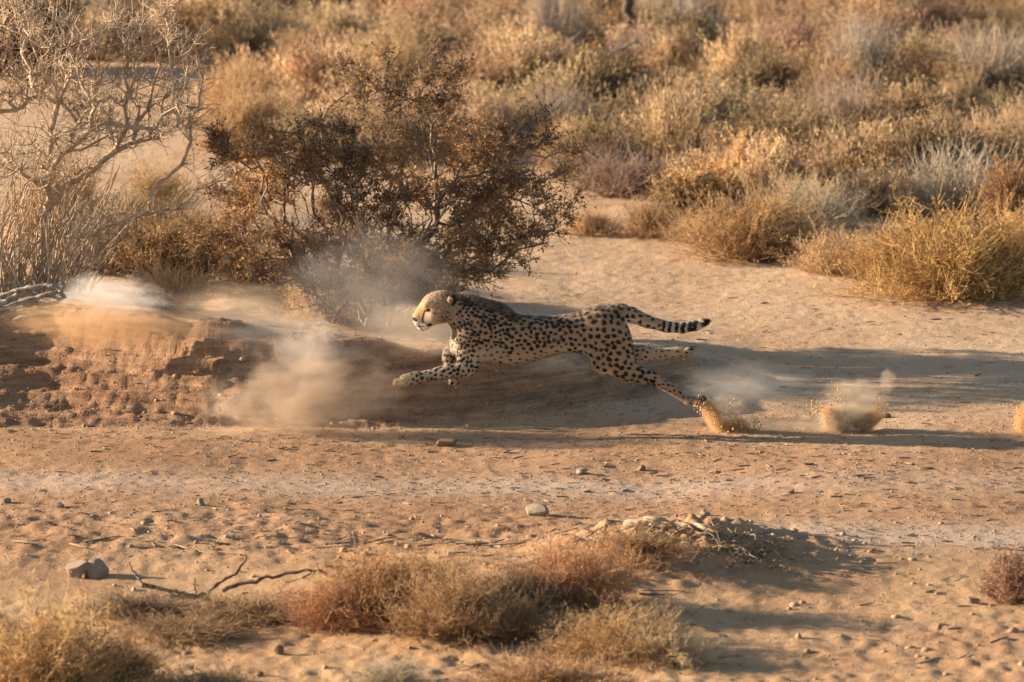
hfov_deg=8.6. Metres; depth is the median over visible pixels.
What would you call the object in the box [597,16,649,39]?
shrub
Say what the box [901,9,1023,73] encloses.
shrub
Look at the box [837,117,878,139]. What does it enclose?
shrub
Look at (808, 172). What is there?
shrub
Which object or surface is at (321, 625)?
shrub
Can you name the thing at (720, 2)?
shrub
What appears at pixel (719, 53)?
shrub
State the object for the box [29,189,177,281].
shrub
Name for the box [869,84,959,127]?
shrub
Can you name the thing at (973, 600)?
stone
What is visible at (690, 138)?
shrub
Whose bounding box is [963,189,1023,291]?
shrub
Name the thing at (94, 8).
shrub
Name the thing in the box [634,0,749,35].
shrub
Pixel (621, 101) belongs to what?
shrub
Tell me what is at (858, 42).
shrub
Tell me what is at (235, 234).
shrub
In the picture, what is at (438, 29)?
shrub
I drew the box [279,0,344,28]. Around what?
shrub
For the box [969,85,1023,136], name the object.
shrub
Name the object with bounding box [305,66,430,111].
shrub
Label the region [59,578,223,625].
shrub
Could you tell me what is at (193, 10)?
shrub
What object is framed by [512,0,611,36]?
shrub
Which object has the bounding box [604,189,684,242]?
shrub
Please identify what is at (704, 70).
shrub
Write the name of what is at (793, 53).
shrub
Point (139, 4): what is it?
shrub
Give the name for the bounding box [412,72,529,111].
shrub
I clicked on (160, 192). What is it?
shrub
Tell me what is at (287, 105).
shrub
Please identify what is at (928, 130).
shrub
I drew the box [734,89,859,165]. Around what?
shrub
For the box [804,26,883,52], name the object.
shrub
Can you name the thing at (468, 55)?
shrub
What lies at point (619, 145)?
shrub
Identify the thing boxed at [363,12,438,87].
shrub
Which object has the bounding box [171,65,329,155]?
shrub
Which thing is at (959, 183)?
shrub
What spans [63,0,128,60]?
shrub
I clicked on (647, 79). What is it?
shrub
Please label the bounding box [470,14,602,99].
shrub
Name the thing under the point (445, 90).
shrub
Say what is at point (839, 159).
shrub
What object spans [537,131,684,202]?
shrub
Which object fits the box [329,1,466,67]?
shrub
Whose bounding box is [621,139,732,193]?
shrub
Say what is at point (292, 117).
shrub
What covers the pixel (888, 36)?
shrub
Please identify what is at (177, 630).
shrub
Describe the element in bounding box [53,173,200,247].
shrub
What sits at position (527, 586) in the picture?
shrub
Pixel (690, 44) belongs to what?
shrub
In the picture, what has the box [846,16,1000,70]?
shrub
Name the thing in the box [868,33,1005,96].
shrub
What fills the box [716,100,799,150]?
shrub
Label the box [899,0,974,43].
shrub
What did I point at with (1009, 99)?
shrub
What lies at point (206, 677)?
shrub
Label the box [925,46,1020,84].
shrub
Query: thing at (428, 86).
shrub
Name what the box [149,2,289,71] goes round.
shrub
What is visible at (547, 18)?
shrub
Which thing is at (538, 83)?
shrub
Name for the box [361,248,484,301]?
shrub
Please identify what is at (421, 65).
shrub
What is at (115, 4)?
shrub
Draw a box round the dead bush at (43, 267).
[0,0,235,301]
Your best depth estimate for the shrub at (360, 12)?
63.42 m
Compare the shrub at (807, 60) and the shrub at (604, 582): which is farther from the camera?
the shrub at (807, 60)
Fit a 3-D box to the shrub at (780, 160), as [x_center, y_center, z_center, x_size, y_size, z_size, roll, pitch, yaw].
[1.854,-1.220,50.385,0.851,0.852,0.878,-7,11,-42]
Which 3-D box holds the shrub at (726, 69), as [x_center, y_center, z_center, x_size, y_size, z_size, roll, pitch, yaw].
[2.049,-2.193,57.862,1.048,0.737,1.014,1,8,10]
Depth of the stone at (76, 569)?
35.27 m
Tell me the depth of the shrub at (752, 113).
54.62 m
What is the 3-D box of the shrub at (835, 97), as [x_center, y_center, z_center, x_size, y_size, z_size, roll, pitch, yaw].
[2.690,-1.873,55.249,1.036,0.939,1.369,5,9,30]
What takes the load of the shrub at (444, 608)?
on the ground
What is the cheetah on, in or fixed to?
on the ground
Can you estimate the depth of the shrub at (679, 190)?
50.30 m
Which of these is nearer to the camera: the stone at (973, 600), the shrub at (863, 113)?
the stone at (973, 600)
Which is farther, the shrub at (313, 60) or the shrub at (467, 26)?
the shrub at (467, 26)
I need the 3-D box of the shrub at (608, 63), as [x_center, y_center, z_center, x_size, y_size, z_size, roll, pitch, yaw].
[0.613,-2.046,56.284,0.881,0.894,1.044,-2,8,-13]
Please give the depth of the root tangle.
35.34 m
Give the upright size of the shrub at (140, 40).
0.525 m
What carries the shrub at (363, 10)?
on the ground
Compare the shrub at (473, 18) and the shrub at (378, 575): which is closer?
the shrub at (378, 575)
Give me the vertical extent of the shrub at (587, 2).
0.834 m
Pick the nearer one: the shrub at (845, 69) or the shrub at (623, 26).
the shrub at (845, 69)
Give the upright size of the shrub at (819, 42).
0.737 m
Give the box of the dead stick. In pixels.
[129,554,327,601]
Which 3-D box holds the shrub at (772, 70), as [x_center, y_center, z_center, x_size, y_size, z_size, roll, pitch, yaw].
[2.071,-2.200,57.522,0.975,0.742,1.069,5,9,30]
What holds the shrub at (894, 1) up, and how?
on the ground
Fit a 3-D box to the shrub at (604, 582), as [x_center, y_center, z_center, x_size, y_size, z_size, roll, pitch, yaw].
[0.240,1.125,34.153,1.090,0.496,0.804,-1,8,-9]
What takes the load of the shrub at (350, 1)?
on the ground
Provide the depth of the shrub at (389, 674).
32.42 m
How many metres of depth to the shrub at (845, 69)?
57.13 m
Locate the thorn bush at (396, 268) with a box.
[173,32,598,327]
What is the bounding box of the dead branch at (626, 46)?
[601,37,648,57]
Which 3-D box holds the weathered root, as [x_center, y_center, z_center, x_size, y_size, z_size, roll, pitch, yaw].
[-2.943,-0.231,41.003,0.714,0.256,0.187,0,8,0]
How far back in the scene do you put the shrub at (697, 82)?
56.96 m
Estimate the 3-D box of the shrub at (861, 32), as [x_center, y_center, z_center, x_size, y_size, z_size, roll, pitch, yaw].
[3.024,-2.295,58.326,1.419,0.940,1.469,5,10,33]
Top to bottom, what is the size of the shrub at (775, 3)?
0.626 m
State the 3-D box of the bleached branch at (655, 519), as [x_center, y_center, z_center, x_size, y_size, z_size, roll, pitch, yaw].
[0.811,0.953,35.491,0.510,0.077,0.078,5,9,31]
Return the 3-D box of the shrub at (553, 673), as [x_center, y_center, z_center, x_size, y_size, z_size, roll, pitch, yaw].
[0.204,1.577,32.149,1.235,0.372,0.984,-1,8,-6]
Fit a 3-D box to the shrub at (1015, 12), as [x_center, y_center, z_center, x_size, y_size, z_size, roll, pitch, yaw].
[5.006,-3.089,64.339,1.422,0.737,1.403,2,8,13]
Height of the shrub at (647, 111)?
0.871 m
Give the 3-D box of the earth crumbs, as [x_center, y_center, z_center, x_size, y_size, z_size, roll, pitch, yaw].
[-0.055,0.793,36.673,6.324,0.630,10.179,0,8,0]
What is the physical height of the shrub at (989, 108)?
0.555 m
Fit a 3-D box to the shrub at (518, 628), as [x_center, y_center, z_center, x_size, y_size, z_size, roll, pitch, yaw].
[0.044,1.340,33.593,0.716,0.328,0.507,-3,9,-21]
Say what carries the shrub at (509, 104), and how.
on the ground
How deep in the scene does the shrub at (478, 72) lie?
57.84 m
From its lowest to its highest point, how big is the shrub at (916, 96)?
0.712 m
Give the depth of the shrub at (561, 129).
53.87 m
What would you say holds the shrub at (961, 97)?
on the ground
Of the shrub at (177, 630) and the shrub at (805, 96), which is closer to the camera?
the shrub at (177, 630)
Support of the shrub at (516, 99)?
on the ground
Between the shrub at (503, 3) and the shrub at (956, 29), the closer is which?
the shrub at (956, 29)
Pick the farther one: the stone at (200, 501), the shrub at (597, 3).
the shrub at (597, 3)
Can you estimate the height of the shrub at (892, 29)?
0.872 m
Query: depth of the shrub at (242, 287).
44.01 m
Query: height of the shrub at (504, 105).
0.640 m
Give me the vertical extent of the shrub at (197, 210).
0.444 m
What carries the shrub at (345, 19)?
on the ground
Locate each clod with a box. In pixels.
[254,670,263,676]
[273,644,283,654]
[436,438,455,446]
[637,465,645,470]
[881,413,890,417]
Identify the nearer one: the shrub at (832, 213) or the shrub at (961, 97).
the shrub at (832, 213)
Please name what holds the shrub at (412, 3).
on the ground
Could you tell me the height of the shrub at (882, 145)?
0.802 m
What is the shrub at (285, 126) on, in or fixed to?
on the ground
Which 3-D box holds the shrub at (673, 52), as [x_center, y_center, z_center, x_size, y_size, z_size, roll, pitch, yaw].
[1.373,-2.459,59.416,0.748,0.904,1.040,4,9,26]
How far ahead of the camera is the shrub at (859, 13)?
63.82 m
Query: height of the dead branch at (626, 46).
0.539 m
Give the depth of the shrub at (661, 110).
52.82 m
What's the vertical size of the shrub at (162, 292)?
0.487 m
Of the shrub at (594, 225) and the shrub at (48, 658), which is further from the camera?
the shrub at (594, 225)
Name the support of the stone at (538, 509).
on the ground
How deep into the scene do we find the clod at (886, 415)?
40.85 m
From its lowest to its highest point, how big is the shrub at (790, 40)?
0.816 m
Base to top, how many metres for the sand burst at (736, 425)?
0.360 m
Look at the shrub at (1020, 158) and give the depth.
51.11 m
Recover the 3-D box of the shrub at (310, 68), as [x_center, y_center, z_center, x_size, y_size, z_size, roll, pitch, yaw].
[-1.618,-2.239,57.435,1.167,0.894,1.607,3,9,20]
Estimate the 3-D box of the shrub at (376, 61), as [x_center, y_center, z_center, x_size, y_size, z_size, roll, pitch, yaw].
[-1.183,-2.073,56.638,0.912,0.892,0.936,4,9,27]
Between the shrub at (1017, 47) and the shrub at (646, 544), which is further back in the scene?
the shrub at (1017, 47)
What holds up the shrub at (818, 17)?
on the ground
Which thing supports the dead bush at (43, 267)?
on the ground
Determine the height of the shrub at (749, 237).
0.830 m
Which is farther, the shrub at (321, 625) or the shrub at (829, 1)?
the shrub at (829, 1)
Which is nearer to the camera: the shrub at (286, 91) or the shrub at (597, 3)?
the shrub at (286, 91)
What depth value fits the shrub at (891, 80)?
55.97 m
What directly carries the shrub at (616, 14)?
on the ground
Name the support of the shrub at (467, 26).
on the ground
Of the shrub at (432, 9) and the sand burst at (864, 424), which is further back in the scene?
the shrub at (432, 9)
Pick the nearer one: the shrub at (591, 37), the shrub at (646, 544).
the shrub at (646, 544)
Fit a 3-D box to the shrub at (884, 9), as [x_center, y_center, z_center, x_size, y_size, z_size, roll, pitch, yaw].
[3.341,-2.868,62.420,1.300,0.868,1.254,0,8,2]
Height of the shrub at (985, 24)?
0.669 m
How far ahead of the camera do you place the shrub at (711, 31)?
61.84 m
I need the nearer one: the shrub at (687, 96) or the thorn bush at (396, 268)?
the thorn bush at (396, 268)
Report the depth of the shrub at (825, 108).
54.69 m
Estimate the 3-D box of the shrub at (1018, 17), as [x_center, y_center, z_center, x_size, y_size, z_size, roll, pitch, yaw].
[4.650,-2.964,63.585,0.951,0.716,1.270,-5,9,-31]
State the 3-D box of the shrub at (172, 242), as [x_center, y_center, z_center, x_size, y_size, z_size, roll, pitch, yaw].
[-2.112,-0.671,44.261,1.379,0.678,0.940,-5,9,-31]
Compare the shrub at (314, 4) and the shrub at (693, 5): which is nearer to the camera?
the shrub at (693, 5)
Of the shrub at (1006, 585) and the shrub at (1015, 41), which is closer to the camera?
the shrub at (1006, 585)
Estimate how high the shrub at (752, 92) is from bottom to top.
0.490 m
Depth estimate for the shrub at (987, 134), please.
52.80 m
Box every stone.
[0,498,10,502]
[55,502,64,507]
[66,560,87,578]
[86,558,108,578]
[196,498,203,504]
[525,503,548,516]
[576,468,586,474]
[700,510,709,515]
[967,598,979,603]
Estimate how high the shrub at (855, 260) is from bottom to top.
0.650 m
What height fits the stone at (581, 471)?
0.043 m
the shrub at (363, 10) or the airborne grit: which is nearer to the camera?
the airborne grit
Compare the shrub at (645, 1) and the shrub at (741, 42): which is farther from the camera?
the shrub at (645, 1)
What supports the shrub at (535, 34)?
on the ground
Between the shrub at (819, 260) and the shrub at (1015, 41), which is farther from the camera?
the shrub at (1015, 41)
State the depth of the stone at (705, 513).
37.28 m
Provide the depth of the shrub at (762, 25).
61.28 m
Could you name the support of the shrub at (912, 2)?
on the ground
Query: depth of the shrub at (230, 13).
61.51 m
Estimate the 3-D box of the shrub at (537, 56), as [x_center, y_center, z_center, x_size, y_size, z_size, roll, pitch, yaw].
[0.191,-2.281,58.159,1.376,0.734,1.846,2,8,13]
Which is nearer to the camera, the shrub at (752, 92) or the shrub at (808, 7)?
the shrub at (752, 92)
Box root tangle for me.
[569,514,825,572]
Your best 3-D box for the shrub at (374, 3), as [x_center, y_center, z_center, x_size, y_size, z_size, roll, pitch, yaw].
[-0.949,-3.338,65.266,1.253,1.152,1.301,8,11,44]
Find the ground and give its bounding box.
[0,3,1023,681]
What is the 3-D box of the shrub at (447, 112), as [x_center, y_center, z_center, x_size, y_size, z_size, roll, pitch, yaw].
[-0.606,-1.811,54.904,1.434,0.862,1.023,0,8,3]
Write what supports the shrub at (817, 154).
on the ground
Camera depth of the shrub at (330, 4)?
66.47 m
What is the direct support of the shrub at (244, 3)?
on the ground
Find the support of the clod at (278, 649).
on the ground
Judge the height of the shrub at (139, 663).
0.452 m
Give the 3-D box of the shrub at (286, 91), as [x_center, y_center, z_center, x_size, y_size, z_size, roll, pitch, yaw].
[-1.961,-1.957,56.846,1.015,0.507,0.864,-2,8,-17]
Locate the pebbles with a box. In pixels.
[0,212,1023,681]
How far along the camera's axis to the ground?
39.59 m
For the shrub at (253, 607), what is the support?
on the ground
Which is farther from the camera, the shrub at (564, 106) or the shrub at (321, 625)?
the shrub at (564, 106)
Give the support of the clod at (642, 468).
on the ground
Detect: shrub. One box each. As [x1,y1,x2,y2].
[0,0,101,77]
[0,566,203,681]
[1,145,119,239]
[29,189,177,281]
[42,0,101,35]
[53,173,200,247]
[57,0,149,32]
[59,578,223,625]
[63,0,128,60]
[76,617,191,681]
[83,187,277,286]
[86,0,147,17]
[95,0,181,31]
[101,250,238,317]
[103,604,280,648]
[108,150,214,218]
[111,18,172,62]
[121,0,247,66]
[127,0,224,30]
[135,657,266,681]
[139,193,239,232]
[143,0,268,31]
[143,579,311,631]
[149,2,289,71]
[157,0,276,42]
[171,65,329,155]
[181,45,314,127]
[183,36,281,108]
[188,202,277,270]
[198,229,309,298]
[214,0,314,26]
[227,76,318,112]
[229,90,313,131]
[235,0,332,66]
[242,21,383,113]
[246,16,357,76]
[250,96,338,156]
[259,107,357,162]
[264,0,337,15]
[264,572,395,635]
[265,271,385,326]
[268,530,442,631]
[270,38,388,109]
[271,0,404,56]
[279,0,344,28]
[292,82,404,151]
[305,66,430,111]
[309,39,416,101]
[312,0,394,23]
[315,0,352,12]
[315,28,376,72]
[318,1,399,26]
[329,0,384,10]
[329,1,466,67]
[329,84,444,165]
[340,0,469,62]
[341,652,441,681]
[342,0,457,20]
[354,65,507,155]
[354,539,503,613]
[356,537,539,656]
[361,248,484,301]
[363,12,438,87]
[374,0,489,31]
[380,82,502,127]
[385,0,475,31]
[392,42,489,83]
[404,66,473,94]
[408,13,480,57]
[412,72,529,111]
[428,49,498,72]
[430,79,543,154]
[432,0,532,19]
[436,0,538,57]
[436,5,576,58]
[436,638,678,681]
[437,88,537,156]
[439,43,515,101]
[441,0,532,39]
[444,11,586,64]
[460,82,533,144]
[460,581,583,646]
[464,514,675,618]
[465,33,602,100]
[467,552,597,618]
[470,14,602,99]
[478,84,540,126]
[500,34,641,117]
[502,25,624,79]
[507,102,607,169]
[508,60,612,148]
[510,583,708,671]
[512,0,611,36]
[515,0,608,29]
[517,62,601,97]
[521,0,575,48]
[523,95,638,180]
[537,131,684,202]
[538,39,620,103]
[549,68,728,144]
[556,198,630,236]
[557,0,590,49]
[561,29,652,83]
[567,9,622,63]
[567,518,718,567]
[569,108,658,192]
[573,76,758,151]
[579,0,644,24]
[584,0,667,40]
[587,58,680,106]
[589,10,706,57]
[591,10,671,81]
[595,614,739,673]
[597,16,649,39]
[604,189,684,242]
[612,68,736,179]
[615,0,737,61]
[618,64,689,89]
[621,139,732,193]
[623,75,713,121]
[627,11,712,84]
[634,0,713,26]
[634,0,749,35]
[635,60,793,102]
[635,153,744,219]
[638,166,871,266]
[642,103,749,177]
[642,119,820,211]
[649,207,726,245]
[670,56,717,86]
[672,73,780,131]
[679,0,748,39]
[682,36,724,72]
[683,7,789,78]
[694,75,807,112]
[698,128,839,191]
[700,41,768,75]
[701,89,801,123]
[705,0,797,39]
[708,39,812,89]
[709,97,798,133]
[710,24,764,56]
[711,38,809,100]
[715,118,812,214]
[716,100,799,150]
[723,0,776,18]
[723,4,829,39]
[723,157,883,246]
[728,81,818,122]
[733,0,803,15]
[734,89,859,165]
[740,0,818,46]
[748,6,829,60]
[748,159,881,231]
[757,89,866,136]
[758,68,896,113]
[762,215,883,278]
[763,39,821,67]
[768,0,847,28]
[769,25,862,92]
[775,41,916,103]
[778,116,889,196]
[779,3,861,37]
[780,0,862,17]
[787,58,907,120]
[790,111,919,193]
[795,1,903,40]
[798,20,939,80]
[799,88,910,127]
[801,1,935,47]
[802,171,1023,308]
[804,23,846,64]
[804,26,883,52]
[806,5,884,46]
[808,0,903,82]
[814,0,943,53]
[819,209,962,289]
[822,88,903,132]
[822,92,1023,200]
[825,156,934,218]
[829,0,925,17]
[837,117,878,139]
[838,50,943,101]
[843,112,948,202]
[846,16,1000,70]
[846,65,985,126]
[853,110,936,135]
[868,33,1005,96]
[869,25,943,51]
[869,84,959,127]
[872,129,1022,218]
[875,0,985,15]
[875,99,1013,171]
[887,0,1013,29]
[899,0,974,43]
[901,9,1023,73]
[916,47,1014,130]
[923,2,1023,96]
[925,21,995,49]
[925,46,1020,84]
[944,95,1023,161]
[945,104,1015,131]
[947,5,1022,47]
[961,137,1023,227]
[962,0,1023,45]
[962,75,1023,124]
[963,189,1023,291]
[964,541,1023,604]
[967,118,1023,177]
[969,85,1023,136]
[978,50,1023,100]
[989,146,1023,185]
[990,24,1023,53]
[995,0,1023,32]
[1003,31,1023,71]
[1010,80,1023,118]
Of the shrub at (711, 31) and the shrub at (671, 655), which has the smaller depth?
the shrub at (671, 655)
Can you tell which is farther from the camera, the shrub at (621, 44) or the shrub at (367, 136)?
the shrub at (621, 44)
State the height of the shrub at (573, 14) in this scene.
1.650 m
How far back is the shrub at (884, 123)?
53.21 m
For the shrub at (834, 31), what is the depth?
60.59 m
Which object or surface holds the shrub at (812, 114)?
on the ground
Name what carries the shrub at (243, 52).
on the ground
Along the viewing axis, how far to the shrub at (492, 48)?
59.67 m
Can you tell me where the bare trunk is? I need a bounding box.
[621,0,634,38]
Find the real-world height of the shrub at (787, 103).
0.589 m
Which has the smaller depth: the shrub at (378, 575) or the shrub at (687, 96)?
the shrub at (378, 575)
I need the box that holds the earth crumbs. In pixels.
[0,317,1023,681]
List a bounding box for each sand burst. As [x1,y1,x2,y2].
[694,388,767,432]
[803,382,891,433]
[999,400,1023,433]
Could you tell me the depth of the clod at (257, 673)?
32.70 m
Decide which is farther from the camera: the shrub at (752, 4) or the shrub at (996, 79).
the shrub at (752, 4)
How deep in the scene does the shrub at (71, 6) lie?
63.87 m
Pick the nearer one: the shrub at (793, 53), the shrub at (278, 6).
the shrub at (793, 53)
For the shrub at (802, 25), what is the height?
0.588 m
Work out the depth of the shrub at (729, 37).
61.96 m
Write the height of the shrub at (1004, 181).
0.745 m
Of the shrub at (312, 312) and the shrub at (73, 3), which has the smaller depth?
the shrub at (312, 312)
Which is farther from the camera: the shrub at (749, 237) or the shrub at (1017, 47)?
the shrub at (1017, 47)
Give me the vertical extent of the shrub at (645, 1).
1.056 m
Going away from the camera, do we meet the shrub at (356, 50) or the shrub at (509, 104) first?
the shrub at (509, 104)
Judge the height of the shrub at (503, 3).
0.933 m
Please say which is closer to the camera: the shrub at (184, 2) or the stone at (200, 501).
the stone at (200, 501)
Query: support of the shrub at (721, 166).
on the ground
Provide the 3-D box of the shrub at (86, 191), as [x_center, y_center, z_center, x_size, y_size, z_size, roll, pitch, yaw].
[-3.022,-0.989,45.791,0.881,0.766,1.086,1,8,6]
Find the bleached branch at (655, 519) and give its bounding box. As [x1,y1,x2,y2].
[623,516,706,530]
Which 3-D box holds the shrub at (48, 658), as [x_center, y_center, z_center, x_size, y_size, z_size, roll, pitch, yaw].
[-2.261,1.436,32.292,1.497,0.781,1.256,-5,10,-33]
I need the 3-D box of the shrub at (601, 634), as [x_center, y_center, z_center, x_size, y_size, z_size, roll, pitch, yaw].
[0.507,1.379,33.254,0.956,0.352,1.255,1,8,9]
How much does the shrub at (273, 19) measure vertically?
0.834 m
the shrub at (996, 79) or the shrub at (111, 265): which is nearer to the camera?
the shrub at (111, 265)
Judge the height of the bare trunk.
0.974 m
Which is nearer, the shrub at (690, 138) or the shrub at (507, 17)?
the shrub at (690, 138)
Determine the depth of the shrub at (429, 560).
34.06 m
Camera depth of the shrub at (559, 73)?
55.95 m
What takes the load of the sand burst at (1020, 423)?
on the ground
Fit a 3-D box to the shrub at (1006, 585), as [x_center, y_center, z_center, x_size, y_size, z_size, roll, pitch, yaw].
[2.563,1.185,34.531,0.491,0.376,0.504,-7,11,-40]
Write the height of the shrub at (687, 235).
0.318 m
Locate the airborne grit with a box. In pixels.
[240,295,803,429]
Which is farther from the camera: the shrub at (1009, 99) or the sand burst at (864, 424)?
the shrub at (1009, 99)
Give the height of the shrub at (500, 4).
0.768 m
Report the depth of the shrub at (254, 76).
57.30 m
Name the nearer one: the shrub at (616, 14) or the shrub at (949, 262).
the shrub at (949, 262)
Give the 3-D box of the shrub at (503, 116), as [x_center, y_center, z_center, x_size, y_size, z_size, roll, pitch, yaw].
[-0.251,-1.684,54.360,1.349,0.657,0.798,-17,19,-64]
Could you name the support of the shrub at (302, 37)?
on the ground
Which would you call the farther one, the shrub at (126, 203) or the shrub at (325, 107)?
the shrub at (325, 107)
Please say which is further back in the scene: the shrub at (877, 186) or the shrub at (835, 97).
the shrub at (835, 97)
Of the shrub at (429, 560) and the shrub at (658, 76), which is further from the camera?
the shrub at (658, 76)
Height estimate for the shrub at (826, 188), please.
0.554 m
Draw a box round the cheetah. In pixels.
[393,290,712,405]
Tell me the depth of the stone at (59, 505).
37.31 m
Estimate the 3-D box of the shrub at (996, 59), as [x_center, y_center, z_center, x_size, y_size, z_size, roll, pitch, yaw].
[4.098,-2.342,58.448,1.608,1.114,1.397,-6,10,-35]
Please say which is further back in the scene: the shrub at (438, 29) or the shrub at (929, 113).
the shrub at (438, 29)
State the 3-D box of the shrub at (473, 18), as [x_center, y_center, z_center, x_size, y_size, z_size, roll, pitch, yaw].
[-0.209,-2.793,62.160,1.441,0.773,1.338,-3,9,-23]
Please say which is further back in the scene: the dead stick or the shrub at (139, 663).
the dead stick
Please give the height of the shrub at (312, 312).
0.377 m
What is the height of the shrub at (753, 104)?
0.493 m
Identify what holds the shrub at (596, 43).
on the ground
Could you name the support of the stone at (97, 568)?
on the ground
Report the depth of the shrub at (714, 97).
55.58 m
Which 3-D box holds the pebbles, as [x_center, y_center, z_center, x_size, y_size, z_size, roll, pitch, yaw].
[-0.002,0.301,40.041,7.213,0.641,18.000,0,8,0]
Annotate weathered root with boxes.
[0,283,81,322]
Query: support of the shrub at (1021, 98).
on the ground
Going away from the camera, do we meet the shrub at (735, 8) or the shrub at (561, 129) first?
the shrub at (561, 129)
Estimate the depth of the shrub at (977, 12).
63.75 m
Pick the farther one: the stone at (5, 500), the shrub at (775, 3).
the shrub at (775, 3)
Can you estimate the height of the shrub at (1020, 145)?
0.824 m
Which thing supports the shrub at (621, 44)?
on the ground
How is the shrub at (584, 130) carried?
on the ground

